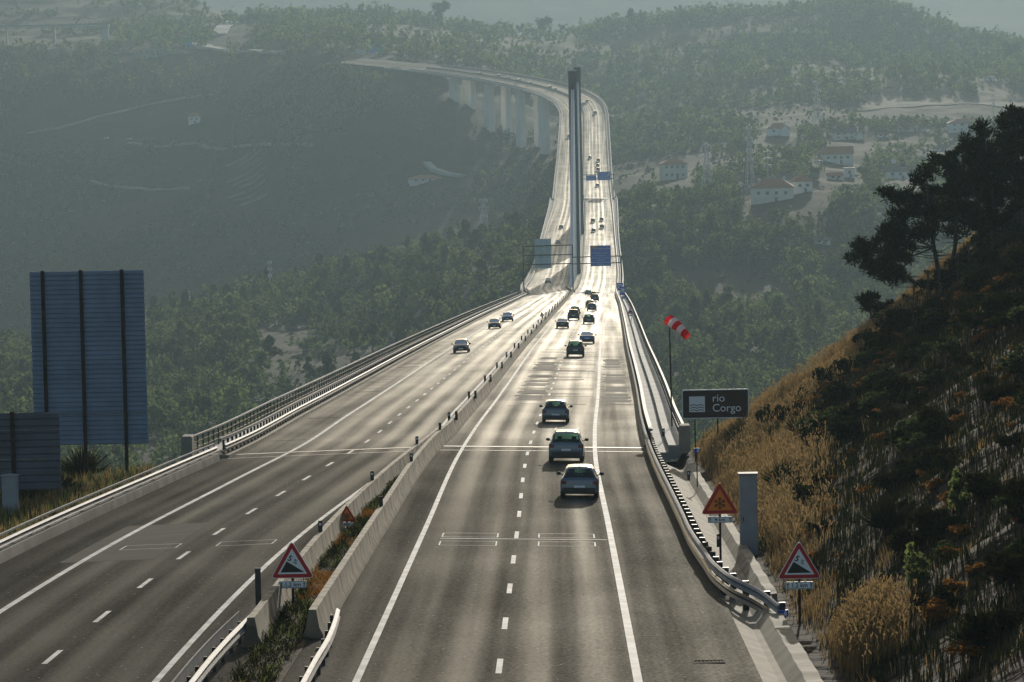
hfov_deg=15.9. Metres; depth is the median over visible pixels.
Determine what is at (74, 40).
field
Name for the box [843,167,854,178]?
house
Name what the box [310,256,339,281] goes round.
tree
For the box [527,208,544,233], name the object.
tree
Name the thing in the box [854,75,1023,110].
field
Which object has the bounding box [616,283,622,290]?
information sign
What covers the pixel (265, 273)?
tree
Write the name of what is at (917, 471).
shrub
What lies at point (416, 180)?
house
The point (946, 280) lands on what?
shrub
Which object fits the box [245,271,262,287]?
tree
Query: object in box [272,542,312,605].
warning sign
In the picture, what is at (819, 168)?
tree
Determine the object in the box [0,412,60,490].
direction sign
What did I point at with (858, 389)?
shrub
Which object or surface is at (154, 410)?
tree
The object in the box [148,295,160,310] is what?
tree
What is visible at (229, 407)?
tree
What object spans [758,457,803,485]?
shrub
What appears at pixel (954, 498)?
shrub
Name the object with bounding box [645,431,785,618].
guardrail
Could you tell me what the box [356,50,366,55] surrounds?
direction sign
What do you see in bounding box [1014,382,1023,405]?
shrub
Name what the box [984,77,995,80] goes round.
house
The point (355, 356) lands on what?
tree
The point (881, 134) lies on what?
house
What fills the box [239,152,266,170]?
terrace wall
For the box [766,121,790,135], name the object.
house
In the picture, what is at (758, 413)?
shrub
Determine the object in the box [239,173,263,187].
terrace wall
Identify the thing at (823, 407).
shrub
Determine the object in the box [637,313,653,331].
tree
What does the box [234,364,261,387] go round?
tree
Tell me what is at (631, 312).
warning sign
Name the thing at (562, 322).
car
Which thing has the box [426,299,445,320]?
tree
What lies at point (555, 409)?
car
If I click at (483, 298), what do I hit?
tree
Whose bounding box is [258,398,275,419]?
tree
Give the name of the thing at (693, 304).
tree
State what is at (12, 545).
guardrail
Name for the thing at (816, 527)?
shrub
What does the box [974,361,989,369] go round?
shrub
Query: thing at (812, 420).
shrub
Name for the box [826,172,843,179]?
house
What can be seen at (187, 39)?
direction sign
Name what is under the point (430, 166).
side road
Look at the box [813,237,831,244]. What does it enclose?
house
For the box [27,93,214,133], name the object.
side road
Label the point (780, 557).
dry grass
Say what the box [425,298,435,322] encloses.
tree
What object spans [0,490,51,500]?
shrub
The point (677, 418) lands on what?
bridge railing
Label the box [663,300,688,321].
tree
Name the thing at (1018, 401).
shrub
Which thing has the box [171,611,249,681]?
guardrail
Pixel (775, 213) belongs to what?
tree
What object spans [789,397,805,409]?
shrub
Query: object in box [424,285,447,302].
tree
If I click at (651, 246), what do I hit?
tree
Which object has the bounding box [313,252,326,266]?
tree
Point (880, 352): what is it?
shrub
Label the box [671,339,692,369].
tree
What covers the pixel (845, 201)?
tree
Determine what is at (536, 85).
concrete barrier
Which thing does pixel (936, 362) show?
shrub
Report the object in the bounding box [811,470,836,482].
shrub
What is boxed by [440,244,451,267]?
tree
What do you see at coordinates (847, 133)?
house
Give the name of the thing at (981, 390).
shrub
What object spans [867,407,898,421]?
shrub
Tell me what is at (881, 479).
shrub
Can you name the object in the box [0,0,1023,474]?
forest
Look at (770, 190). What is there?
house
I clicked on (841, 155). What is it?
house
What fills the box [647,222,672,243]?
tree
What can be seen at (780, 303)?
tree
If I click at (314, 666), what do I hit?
guardrail
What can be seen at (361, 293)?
tree
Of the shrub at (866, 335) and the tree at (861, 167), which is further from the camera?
the tree at (861, 167)
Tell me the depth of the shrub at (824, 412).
178.58 m
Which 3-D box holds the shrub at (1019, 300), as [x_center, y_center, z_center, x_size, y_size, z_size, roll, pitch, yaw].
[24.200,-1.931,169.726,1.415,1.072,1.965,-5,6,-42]
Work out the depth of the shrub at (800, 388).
197.78 m
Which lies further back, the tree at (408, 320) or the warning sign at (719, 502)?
the tree at (408, 320)
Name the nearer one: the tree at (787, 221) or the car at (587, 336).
the car at (587, 336)
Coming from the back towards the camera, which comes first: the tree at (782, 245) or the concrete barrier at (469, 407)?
the tree at (782, 245)
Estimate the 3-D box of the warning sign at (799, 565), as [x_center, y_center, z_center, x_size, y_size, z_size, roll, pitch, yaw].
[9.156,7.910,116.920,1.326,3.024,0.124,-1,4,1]
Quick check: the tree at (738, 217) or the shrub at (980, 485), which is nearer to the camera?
the shrub at (980, 485)
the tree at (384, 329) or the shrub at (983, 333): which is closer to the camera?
the shrub at (983, 333)
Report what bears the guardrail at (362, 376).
on the road at (456, 604)
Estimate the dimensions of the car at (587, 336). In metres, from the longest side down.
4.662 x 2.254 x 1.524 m
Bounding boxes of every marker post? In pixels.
[254,568,260,605]
[694,448,699,486]
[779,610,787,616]
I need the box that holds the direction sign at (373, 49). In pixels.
[367,46,375,55]
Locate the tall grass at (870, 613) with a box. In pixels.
[699,280,940,677]
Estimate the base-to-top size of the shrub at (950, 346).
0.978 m
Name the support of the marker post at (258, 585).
on the road at (456, 604)
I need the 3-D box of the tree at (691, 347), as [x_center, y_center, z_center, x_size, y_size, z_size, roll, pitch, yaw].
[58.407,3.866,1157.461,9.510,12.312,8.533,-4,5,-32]
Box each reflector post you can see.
[318,520,322,531]
[370,471,373,479]
[379,496,382,505]
[687,470,689,480]
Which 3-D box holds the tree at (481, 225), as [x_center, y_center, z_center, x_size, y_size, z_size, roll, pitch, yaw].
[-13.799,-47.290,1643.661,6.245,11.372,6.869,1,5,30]
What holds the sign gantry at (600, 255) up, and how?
on the viaduct
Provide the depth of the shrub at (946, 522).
116.56 m
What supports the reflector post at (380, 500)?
attached to the concrete barrier at (333, 595)
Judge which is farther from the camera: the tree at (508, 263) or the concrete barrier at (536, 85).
the concrete barrier at (536, 85)
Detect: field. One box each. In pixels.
[0,33,183,63]
[16,0,146,20]
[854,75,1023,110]
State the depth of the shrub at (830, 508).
140.86 m
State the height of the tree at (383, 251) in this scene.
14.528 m
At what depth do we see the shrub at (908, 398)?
161.13 m
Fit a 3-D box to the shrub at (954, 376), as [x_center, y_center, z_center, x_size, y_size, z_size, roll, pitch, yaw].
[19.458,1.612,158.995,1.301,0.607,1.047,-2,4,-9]
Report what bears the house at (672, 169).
on the ground at (394, 138)
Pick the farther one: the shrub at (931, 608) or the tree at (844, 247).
the tree at (844, 247)
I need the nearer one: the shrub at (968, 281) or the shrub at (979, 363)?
the shrub at (979, 363)
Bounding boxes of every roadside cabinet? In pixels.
[0,473,18,514]
[738,472,757,554]
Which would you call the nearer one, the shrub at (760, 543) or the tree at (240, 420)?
the shrub at (760, 543)
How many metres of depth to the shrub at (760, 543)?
143.76 m
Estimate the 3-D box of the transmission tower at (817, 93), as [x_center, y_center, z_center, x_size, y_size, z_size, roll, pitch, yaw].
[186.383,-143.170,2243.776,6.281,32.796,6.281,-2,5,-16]
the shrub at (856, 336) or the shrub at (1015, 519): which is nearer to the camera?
the shrub at (1015, 519)
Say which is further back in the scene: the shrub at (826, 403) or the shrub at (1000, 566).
the shrub at (826, 403)
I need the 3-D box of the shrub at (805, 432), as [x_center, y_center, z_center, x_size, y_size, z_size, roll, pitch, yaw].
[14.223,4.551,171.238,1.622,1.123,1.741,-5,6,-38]
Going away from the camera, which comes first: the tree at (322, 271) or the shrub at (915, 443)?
the shrub at (915, 443)
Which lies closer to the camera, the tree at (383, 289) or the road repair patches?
the road repair patches
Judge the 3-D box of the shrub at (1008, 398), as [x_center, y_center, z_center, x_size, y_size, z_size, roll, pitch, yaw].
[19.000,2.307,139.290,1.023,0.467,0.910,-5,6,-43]
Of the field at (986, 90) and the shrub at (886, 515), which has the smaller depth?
the shrub at (886, 515)
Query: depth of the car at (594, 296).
796.54 m
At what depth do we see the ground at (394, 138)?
2395.77 m
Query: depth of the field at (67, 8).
3577.36 m
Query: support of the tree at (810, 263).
on the ground at (394, 138)
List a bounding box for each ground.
[0,0,1023,681]
[229,494,384,681]
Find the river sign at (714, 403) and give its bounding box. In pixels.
[682,389,748,460]
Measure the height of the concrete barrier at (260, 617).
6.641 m
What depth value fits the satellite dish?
1831.53 m
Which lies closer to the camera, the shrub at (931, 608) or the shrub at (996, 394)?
the shrub at (931, 608)
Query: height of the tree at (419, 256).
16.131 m
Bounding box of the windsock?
[664,315,689,426]
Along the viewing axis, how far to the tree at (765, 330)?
1183.45 m
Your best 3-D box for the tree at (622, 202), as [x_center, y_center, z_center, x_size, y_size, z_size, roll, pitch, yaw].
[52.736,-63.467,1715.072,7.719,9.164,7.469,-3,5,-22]
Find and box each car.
[451,338,470,352]
[487,318,501,328]
[500,312,513,321]
[539,399,572,422]
[546,428,588,462]
[555,318,569,327]
[556,464,603,497]
[564,340,586,356]
[566,309,580,319]
[568,306,580,313]
[578,331,596,343]
[582,314,595,323]
[584,300,595,306]
[586,303,597,310]
[590,293,599,301]
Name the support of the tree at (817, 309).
on the ground at (394, 138)
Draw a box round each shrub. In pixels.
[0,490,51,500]
[52,468,78,491]
[61,445,113,475]
[720,422,754,443]
[754,404,789,422]
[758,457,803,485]
[758,536,769,551]
[764,421,780,435]
[777,535,790,544]
[779,412,808,431]
[785,476,815,490]
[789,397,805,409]
[791,394,807,406]
[792,483,839,506]
[795,387,810,397]
[795,410,823,428]
[795,528,812,538]
[796,395,821,404]
[799,427,830,446]
[803,405,842,427]
[806,519,835,534]
[809,551,816,562]
[810,405,834,413]
[810,416,826,430]
[811,367,841,383]
[811,406,830,415]
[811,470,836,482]
[812,398,836,410]
[820,504,839,515]
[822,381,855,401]
[828,419,882,441]
[829,355,860,372]
[833,401,863,418]
[850,367,864,370]
[851,329,878,344]
[854,346,881,363]
[854,381,871,397]
[855,490,913,530]
[856,391,883,413]
[856,486,871,492]
[859,328,898,341]
[863,363,897,383]
[864,330,902,350]
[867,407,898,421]
[869,305,898,323]
[872,431,885,440]
[872,464,905,490]
[873,387,892,402]
[877,348,890,354]
[879,299,895,308]
[883,427,910,448]
[886,534,923,555]
[888,462,924,484]
[890,431,938,454]
[892,527,941,546]
[893,412,920,432]
[894,498,915,509]
[896,388,929,408]
[898,372,916,381]
[901,292,922,302]
[901,434,927,441]
[903,541,931,587]
[906,505,965,541]
[910,356,956,377]
[910,445,961,470]
[911,585,964,609]
[912,418,953,440]
[915,278,938,290]
[915,469,927,479]
[917,405,961,423]
[917,597,959,620]
[922,477,945,490]
[925,274,955,289]
[930,540,959,561]
[931,336,961,352]
[933,338,956,343]
[934,515,970,535]
[937,489,950,502]
[939,610,996,646]
[940,546,961,555]
[942,639,984,656]
[943,258,967,269]
[943,578,967,592]
[945,371,970,382]
[947,468,971,511]
[949,413,964,421]
[949,524,976,535]
[953,469,1006,500]
[954,291,969,299]
[954,391,963,399]
[956,250,972,258]
[958,300,986,312]
[961,269,997,289]
[961,604,1023,636]
[964,353,988,364]
[964,562,987,574]
[969,233,995,247]
[971,334,985,341]
[972,272,996,287]
[972,370,990,378]
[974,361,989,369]
[977,381,1021,406]
[977,547,1023,584]
[978,380,1017,404]
[979,281,991,289]
[979,325,993,335]
[980,285,991,291]
[982,310,1016,330]
[983,375,999,383]
[986,387,1018,401]
[989,276,1014,292]
[990,397,1012,405]
[990,432,1023,446]
[990,491,1016,506]
[993,273,1012,281]
[996,344,1023,372]
[999,360,1016,374]
[1001,397,1013,405]
[1002,400,1019,408]
[1002,473,1023,505]
[1003,245,1023,264]
[1003,538,1023,555]
[1007,302,1023,322]
[1008,500,1023,523]
[1010,517,1017,521]
[1012,290,1023,306]
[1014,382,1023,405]
[1014,387,1023,404]
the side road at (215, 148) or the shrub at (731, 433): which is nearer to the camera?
the shrub at (731, 433)
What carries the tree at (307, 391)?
on the ground at (394, 138)
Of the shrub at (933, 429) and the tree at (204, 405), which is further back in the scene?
the tree at (204, 405)
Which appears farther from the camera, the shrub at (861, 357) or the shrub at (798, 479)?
the shrub at (861, 357)
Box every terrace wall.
[226,140,265,166]
[226,161,262,183]
[227,178,266,198]
[232,148,262,169]
[233,165,266,185]
[233,186,263,201]
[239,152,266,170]
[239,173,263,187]
[240,192,267,206]
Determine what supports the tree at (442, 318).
on the ground at (394, 138)
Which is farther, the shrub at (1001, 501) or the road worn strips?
the road worn strips
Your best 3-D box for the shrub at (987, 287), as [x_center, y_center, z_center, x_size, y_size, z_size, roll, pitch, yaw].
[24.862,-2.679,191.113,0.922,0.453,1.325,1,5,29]
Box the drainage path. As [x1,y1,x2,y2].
[666,462,822,681]
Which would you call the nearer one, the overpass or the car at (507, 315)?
the car at (507, 315)
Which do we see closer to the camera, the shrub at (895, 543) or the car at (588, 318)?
the shrub at (895, 543)
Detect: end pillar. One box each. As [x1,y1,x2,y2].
[181,434,194,459]
[679,423,690,451]
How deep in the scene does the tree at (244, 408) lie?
1038.97 m
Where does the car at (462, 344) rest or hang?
on the road at (456, 604)
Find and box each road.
[0,58,762,681]
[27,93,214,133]
[90,180,193,190]
[114,51,194,53]
[127,142,314,149]
[191,40,285,53]
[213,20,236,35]
[423,161,465,177]
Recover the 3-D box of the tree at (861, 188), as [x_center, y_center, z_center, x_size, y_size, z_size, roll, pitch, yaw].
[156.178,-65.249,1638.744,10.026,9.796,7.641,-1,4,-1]
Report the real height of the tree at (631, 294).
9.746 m
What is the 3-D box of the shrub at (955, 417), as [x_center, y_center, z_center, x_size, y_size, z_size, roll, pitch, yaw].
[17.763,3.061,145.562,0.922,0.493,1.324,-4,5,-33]
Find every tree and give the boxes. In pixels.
[12,382,26,404]
[16,358,29,376]
[22,389,32,411]
[147,400,168,432]
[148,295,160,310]
[167,292,173,305]
[168,289,180,302]
[178,290,193,309]
[195,394,217,427]
[208,282,217,302]
[219,282,237,298]
[223,291,244,311]
[223,403,235,417]
[229,414,249,426]
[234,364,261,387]
[237,319,260,345]
[237,403,258,420]
[238,285,249,303]
[241,349,272,368]
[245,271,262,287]
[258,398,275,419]
[261,265,273,283]
[262,334,283,364]
[276,397,294,407]
[296,289,316,322]
[300,385,311,398]
[302,355,316,384]
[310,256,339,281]
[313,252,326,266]
[316,350,337,384]
[332,300,347,324]
[341,326,364,350]
[348,350,361,373]
[355,291,372,307]
[358,320,386,355]
[373,318,388,347]
[376,251,401,263]
[377,247,395,267]
[377,276,396,291]
[379,287,390,300]
[394,334,404,347]
[395,311,422,341]
[401,234,412,259]
[407,243,421,260]
[414,244,441,270]
[416,232,429,249]
[420,231,444,251]
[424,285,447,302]
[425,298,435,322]
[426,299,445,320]
[427,305,451,331]
[429,227,447,251]
[431,0,450,17]
[433,297,465,313]
[436,240,454,262]
[438,296,460,319]
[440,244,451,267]
[445,226,460,249]
[449,291,465,320]
[456,218,471,245]
[467,229,483,251]
[469,257,490,285]
[469,278,499,310]
[478,223,488,233]
[496,257,513,272]
[503,210,523,233]
[507,226,513,239]
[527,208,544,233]
[534,15,552,36]
[618,196,632,207]
[624,265,635,286]
[625,8,638,27]
[625,287,641,303]
[634,284,659,319]
[637,285,661,315]
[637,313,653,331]
[640,242,660,255]
[647,185,653,196]
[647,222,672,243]
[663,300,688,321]
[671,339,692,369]
[682,295,701,320]
[682,334,712,360]
[698,213,716,232]
[699,321,731,351]
[714,285,733,309]
[719,291,744,326]
[730,200,741,219]
[735,312,747,339]
[745,324,770,348]
[768,294,784,312]
[768,300,788,319]
[771,207,786,223]
[772,239,792,260]
[776,216,801,235]
[781,246,805,265]
[781,264,804,285]
[795,274,824,300]
[799,249,821,278]
[807,164,825,174]
[807,295,831,312]
[813,300,825,321]
[824,200,836,222]
[833,241,854,254]
[835,197,859,209]
[842,235,925,288]
[844,185,853,200]
[853,184,872,201]
[853,265,866,279]
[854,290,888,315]
[856,165,868,178]
[867,160,963,273]
[921,148,987,274]
[954,115,1017,233]
[993,102,1023,216]
[1001,40,1021,58]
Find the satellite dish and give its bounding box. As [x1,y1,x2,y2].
[891,159,895,178]
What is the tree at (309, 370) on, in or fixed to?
on the ground at (394, 138)
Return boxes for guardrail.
[0,443,219,563]
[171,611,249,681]
[219,69,562,457]
[299,608,339,681]
[440,64,652,447]
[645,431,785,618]
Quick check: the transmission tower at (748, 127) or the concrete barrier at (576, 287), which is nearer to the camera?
the concrete barrier at (576, 287)
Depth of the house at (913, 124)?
2228.28 m
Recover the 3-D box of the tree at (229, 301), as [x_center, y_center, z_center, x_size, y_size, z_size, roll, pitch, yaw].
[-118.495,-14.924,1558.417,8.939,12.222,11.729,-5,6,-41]
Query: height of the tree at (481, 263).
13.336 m
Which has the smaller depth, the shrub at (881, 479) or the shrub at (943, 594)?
the shrub at (943, 594)
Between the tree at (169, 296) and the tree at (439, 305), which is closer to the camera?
the tree at (439, 305)
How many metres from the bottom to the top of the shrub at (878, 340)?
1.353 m
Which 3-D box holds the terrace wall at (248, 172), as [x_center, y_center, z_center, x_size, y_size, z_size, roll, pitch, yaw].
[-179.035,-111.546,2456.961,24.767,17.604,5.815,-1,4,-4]
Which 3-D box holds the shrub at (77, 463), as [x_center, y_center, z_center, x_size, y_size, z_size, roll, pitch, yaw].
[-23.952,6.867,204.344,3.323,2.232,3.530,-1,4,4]
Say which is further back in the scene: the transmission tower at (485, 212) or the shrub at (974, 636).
the transmission tower at (485, 212)
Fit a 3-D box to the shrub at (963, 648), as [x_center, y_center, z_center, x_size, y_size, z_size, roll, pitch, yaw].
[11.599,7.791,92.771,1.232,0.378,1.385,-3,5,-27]
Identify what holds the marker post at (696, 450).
on the ground at (394, 138)
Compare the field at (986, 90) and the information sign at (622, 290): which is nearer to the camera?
the information sign at (622, 290)
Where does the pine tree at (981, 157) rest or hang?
on the ground at (394, 138)
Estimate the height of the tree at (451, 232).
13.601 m
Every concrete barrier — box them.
[241,425,441,646]
[303,421,454,638]
[427,67,584,196]
[449,291,573,434]
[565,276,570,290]
[573,200,585,291]
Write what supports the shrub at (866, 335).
on the ground at (394, 138)
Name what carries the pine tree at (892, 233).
on the ground at (394, 138)
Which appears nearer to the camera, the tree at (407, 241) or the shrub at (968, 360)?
the shrub at (968, 360)
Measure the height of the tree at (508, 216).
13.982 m
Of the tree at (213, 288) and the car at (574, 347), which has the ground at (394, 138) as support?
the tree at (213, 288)
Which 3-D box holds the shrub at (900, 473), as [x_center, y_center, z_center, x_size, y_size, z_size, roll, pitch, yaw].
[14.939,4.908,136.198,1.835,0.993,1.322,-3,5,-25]
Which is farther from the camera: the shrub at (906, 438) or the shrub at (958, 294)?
the shrub at (958, 294)
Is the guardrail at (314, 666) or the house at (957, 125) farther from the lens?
the house at (957, 125)
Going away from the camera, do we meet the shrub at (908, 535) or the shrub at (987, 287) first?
the shrub at (908, 535)
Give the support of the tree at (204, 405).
on the ground at (394, 138)
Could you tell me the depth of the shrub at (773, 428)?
190.13 m
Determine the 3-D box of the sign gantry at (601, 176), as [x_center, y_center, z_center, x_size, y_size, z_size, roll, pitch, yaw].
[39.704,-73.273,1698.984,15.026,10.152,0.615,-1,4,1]
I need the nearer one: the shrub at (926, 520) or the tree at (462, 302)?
the shrub at (926, 520)
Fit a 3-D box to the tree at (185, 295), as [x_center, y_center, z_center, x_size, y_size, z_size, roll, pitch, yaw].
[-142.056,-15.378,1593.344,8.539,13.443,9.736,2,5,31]
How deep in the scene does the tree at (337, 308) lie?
1463.18 m
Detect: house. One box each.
[188,113,200,124]
[407,175,440,186]
[659,159,687,180]
[750,176,794,204]
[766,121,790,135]
[776,172,819,182]
[789,175,813,194]
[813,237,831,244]
[820,146,853,166]
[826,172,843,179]
[831,127,863,139]
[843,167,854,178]
[877,132,887,137]
[884,166,914,178]
[898,119,925,131]
[933,146,946,150]
[947,119,975,132]
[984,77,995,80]
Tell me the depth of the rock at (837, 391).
183.94 m
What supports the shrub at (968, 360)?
on the ground at (394, 138)
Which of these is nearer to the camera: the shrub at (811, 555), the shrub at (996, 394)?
the shrub at (811, 555)
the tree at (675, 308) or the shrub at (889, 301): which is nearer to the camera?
the shrub at (889, 301)
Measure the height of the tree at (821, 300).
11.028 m
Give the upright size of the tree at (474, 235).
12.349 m
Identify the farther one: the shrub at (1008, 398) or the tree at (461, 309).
the tree at (461, 309)
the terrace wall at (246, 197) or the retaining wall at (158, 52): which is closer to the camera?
the terrace wall at (246, 197)
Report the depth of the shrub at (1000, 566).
100.03 m
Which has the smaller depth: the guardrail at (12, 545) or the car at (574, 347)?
the guardrail at (12, 545)
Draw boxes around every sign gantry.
[522,239,621,291]
[585,172,613,190]
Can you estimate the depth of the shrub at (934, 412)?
147.20 m
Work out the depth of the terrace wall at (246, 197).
2401.74 m
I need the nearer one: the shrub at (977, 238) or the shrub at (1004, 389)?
the shrub at (1004, 389)
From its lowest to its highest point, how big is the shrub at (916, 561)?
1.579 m
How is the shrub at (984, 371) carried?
on the ground at (394, 138)
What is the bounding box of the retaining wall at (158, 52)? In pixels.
[133,46,167,57]
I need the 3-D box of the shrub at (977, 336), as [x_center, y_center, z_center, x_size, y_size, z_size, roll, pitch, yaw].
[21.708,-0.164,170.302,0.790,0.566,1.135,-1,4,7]
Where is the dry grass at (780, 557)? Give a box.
[691,228,1023,681]
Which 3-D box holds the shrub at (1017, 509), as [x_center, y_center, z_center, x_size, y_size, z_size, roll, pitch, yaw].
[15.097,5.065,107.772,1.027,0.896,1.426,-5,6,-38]
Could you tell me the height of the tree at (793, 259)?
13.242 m
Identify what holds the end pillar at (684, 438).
on the ground at (394, 138)
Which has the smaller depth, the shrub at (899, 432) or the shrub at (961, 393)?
the shrub at (899, 432)
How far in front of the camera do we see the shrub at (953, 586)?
104.47 m
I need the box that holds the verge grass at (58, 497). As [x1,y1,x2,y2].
[0,459,155,539]
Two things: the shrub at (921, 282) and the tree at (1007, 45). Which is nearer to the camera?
the shrub at (921, 282)
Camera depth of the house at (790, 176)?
1766.25 m
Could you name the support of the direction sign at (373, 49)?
on the ground at (394, 138)
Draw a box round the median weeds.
[218,474,399,681]
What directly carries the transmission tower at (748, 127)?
on the ground at (394, 138)
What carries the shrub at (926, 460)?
on the ground at (394, 138)
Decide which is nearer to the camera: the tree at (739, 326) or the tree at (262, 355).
the tree at (739, 326)
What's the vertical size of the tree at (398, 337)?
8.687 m
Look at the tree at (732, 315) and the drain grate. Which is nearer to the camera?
the drain grate
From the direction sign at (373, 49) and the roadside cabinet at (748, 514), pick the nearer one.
the roadside cabinet at (748, 514)
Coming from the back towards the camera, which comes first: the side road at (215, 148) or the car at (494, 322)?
the side road at (215, 148)
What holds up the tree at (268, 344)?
on the ground at (394, 138)
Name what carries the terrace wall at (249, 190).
on the ground at (394, 138)
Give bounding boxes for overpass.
[0,23,109,47]
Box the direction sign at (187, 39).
[184,37,190,47]
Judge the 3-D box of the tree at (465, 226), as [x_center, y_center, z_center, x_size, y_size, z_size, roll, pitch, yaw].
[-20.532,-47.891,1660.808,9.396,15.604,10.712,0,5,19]
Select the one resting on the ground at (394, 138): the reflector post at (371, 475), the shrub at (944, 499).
the shrub at (944, 499)
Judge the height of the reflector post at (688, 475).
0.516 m
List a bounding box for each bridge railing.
[194,69,559,453]
[445,64,683,433]
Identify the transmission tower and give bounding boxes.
[268,260,271,287]
[479,198,488,229]
[701,143,711,186]
[744,124,754,192]
[763,150,771,178]
[812,80,821,128]
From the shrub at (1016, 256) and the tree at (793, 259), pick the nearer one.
the shrub at (1016, 256)
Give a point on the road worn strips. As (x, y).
(145, 540)
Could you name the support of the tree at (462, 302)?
on the ground at (394, 138)
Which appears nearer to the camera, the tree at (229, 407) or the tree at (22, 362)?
the tree at (229, 407)
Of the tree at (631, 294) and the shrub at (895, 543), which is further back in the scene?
the tree at (631, 294)
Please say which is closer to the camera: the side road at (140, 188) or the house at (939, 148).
the house at (939, 148)
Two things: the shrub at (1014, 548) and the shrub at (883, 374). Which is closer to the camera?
the shrub at (1014, 548)
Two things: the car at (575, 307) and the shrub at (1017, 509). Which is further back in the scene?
the car at (575, 307)
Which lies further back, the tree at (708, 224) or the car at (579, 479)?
the tree at (708, 224)
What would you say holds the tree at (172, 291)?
on the ground at (394, 138)
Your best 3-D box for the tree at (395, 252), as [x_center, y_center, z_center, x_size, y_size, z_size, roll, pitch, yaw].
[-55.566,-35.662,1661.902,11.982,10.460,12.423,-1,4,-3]
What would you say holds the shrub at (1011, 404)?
on the ground at (394, 138)
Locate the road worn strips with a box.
[60,349,588,562]
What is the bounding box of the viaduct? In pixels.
[195,63,688,460]
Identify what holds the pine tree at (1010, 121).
on the ground at (394, 138)
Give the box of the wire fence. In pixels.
[913,210,1023,305]
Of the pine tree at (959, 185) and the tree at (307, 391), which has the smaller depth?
the pine tree at (959, 185)
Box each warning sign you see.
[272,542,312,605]
[342,505,355,528]
[627,306,635,320]
[702,483,737,559]
[778,542,819,623]
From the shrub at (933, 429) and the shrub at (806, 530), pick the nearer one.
the shrub at (806, 530)
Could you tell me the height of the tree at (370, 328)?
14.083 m
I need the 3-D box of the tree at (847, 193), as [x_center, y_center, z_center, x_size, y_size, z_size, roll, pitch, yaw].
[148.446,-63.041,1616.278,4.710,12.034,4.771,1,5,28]
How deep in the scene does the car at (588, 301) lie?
705.65 m
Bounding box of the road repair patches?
[514,352,633,404]
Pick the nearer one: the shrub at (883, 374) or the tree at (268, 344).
the shrub at (883, 374)
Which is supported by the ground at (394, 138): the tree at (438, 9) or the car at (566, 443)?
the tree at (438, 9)
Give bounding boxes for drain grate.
[693,660,724,663]
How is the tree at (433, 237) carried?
on the ground at (394, 138)
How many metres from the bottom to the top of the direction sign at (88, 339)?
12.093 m
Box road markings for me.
[0,63,642,681]
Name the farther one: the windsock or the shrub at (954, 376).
the windsock
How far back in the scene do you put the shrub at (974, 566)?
105.45 m
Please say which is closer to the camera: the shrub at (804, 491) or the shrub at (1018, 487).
the shrub at (1018, 487)
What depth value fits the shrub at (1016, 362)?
146.14 m
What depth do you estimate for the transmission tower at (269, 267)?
1653.67 m
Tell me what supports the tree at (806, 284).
on the ground at (394, 138)
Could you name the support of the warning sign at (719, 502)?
on the ground at (394, 138)
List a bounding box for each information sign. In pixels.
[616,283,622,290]
[619,286,624,295]
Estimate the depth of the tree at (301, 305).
1517.83 m
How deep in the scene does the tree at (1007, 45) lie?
2984.02 m
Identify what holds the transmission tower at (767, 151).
on the ground at (394, 138)
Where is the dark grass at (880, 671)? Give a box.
[762,219,1023,681]
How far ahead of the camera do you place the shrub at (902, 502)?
128.03 m
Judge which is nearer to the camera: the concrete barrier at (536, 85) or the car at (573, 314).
the car at (573, 314)
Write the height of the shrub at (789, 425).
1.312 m
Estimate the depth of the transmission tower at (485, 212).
1700.25 m
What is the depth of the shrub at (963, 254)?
225.84 m
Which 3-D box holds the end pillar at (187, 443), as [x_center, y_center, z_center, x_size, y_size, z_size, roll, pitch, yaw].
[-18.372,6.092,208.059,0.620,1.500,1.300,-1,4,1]
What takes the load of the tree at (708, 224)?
on the ground at (394, 138)
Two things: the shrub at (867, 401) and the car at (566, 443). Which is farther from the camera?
the car at (566, 443)
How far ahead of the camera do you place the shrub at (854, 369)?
194.55 m
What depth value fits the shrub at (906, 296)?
214.25 m
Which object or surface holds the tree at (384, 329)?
on the ground at (394, 138)
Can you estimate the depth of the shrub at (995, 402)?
139.83 m
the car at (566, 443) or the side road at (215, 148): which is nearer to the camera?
the car at (566, 443)
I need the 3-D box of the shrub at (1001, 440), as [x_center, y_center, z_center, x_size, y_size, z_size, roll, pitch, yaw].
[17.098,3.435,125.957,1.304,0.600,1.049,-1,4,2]
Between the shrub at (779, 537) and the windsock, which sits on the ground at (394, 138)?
the shrub at (779, 537)
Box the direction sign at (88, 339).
[29,269,147,478]
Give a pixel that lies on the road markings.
(634, 661)
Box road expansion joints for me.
[227,198,643,458]
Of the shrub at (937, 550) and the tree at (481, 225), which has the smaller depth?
the shrub at (937, 550)
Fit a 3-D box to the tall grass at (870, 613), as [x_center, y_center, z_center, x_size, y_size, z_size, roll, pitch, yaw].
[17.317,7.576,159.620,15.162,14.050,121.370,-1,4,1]
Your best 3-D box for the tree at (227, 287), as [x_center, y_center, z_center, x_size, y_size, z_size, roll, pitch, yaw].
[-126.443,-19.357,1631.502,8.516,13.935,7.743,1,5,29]
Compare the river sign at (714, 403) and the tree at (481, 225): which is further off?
the tree at (481, 225)
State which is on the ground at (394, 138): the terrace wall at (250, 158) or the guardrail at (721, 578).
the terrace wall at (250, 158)
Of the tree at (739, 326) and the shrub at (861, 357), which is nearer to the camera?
the shrub at (861, 357)

